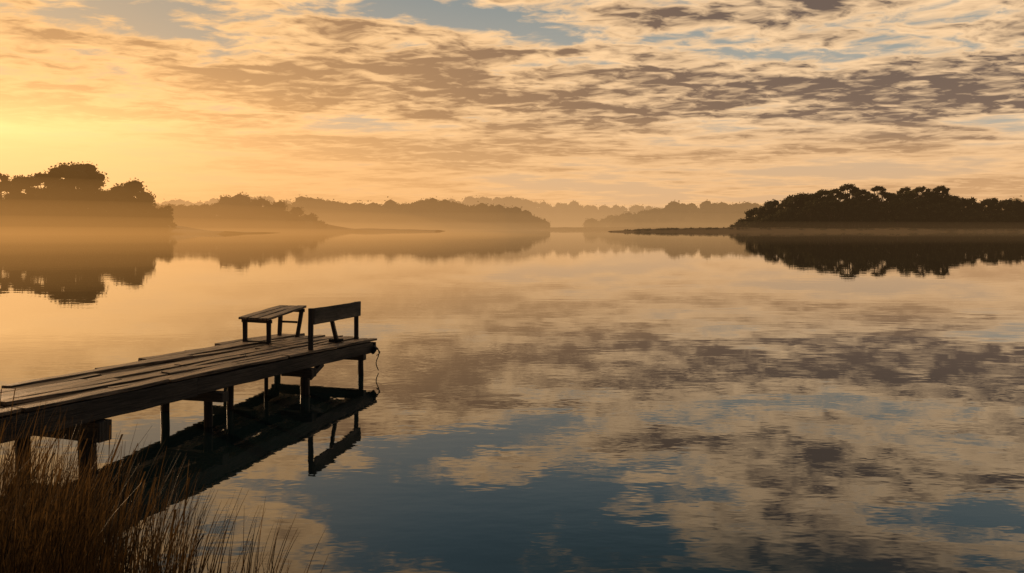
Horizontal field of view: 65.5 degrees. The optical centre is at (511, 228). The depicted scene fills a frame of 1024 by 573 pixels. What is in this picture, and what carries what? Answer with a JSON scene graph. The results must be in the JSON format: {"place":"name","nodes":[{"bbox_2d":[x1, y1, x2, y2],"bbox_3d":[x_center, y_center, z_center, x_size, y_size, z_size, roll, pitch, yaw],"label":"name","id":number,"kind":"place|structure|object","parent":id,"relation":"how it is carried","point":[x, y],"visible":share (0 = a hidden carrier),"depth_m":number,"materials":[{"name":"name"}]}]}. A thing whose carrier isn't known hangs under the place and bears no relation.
{"place":"outdoors","nodes":[
{"label":"outdoors","id":0,"kind":"place"},
{"bbox_2d":[0,388,216,572],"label":"reed grass","id":1,"kind":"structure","parent":0,"point":[55,539],"depth_m":5.14,"materials":[{"name":"brown plant"}]},
{"bbox_2d":[0,218,273,233],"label":"headland ground","id":2,"kind":"structure","parent":0,"point":[22,228],"depth_m":401.76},
{"bbox_2d":[0,161,176,233],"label":"headland trees","id":3,"kind":"object","parent":2,"relation":"on","point":[78,196],"visible":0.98,"depth_m":403.86,"materials":[{"name":"green plant"}]},
{"bbox_2d":[175,213,441,231],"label":"second headland ground","id":4,"kind":"structure","parent":0,"point":[265,222],"depth_m":678.40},
{"bbox_2d":[153,192,327,230],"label":"second headland trees","id":5,"kind":"object","parent":4,"relation":"on","point":[240,205],"visible":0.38,"depth_m":684.34,"materials":[{"name":"green plant"}]},
{"bbox_2d":[299,211,545,229],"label":"wooded hill ground","id":6,"kind":"structure","parent":0,"point":[414,222],"depth_m":1172.00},
{"bbox_2d":[282,194,550,228],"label":"wooded hill trees","id":7,"kind":"object","parent":6,"relation":"on","point":[430,209],"visible":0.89,"depth_m":1216.97,"materials":[{"name":"green plant"}]},
{"bbox_2d":[0,230,1023,572],"bbox_3d":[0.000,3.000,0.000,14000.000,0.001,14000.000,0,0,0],"label":"lake water","id":8,"kind":"structure","parent":0,"point":[654,402],"depth_m":14.19,"materials":[{"name":"liquid"}]},
{"bbox_2d":[0,333,379,470],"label":"wooden jetty","id":9,"kind":"object","parent":8,"relation":"in","point":[163,381],"visible":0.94,"depth_m":11.48,"materials":[{"name":"brown wood"}]},
{"bbox_2d":[238,305,305,343],"bbox_3d":[-4.896,1.996,16.331,0.709,0.678,1.728,0,0,12],"label":"wooden bench","id":10,"kind":"object","parent":9,"relation":"on","point":[267,315],"visible":0.91,"depth_m":16.02,"materials":[{"name":"brown wood"}]},
{"bbox_2d":[308,301,360,353],"bbox_3d":[-3.584,1.947,15.681,0.390,0.967,2.250,0,0,11],"label":"wooden bench","id":11,"kind":"object","parent":9,"relation":"on","point":[330,314],"visible":0.91,"depth_m":15.52,"materials":[{"name":"brown wood"}]},
{"bbox_2d":[416,227,726,229],"bbox_3d":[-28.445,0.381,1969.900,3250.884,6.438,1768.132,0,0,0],"label":"flats","id":12,"kind":"structure","parent":8,"relation":"on","point":[590,228],"depth_m":1214.41,"materials":[{"name":"green soil"}]},
{"bbox_2d":[608,227,1023,231],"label":"marsh spit","id":13,"kind":"structure","parent":8,"relation":"in","point":[791,229],"depth_m":640.56,"materials":[{"name":"brown plant"}]},
{"bbox_2d":[625,227,1023,230],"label":"marsh shrubs","id":14,"kind":"object","parent":8,"relation":"on","point":[953,229],"visible":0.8,"depth_m":643.83,"materials":[{"name":"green plant"}]},
{"bbox_2d":[0,0,1023,210],"label":"sky","id":15,"kind":"structure","parent":0,"point":[626,103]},
{"bbox_2d":[472,202,631,226],"bbox_3d":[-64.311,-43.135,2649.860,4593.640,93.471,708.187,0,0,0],"label":"ridge ground","id":16,"kind":"structure","parent":0,"point":[558,219],"depth_m":2412.60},
{"bbox_2d":[156,194,662,219],"bbox_3d":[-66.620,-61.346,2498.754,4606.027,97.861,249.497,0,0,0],"label":"ridge trees","id":17,"kind":"object","parent":16,"relation":"on","point":[573,205],"visible":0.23,"depth_m":2518.78,"materials":[{"name":"green plant"}]},
{"bbox_2d":[605,208,756,226],"bbox_3d":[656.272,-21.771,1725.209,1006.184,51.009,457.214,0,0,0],"label":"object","id":18,"kind":"structure","parent":0,"point":[717,221],"depth_m":1549.47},
{"bbox_2d":[582,195,1022,226],"bbox_3d":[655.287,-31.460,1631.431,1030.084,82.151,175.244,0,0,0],"label":"distant treeline","id":19,"kind":"object","parent":18,"relation":"on","point":[671,210],"visible":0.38,"depth_m":1591.03,"materials":[{"name":"green plant"}]},
{"bbox_3d":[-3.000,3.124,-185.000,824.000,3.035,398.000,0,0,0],"label":"grassy bank ground","id":20,"kind":"structure","parent":0,"visible":0},
{"bbox_2d":[147,477,328,572],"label":"reed stalks","id":21,"kind":"object","parent":20,"relation":"on","point":[214,557],"visible":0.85,"depth_m":6.18,"materials":[{"name":"brown plant"}]},
{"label":"island ground","id":22,"kind":"structure","parent":0,"visible":0},
{"bbox_2d":[727,183,1023,228],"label":"island trees","id":23,"kind":"object","parent":22,"relation":"on","point":[928,208],"visible":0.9,"depth_m":682.69,"materials":[{"name":"green plant"}]}
]}

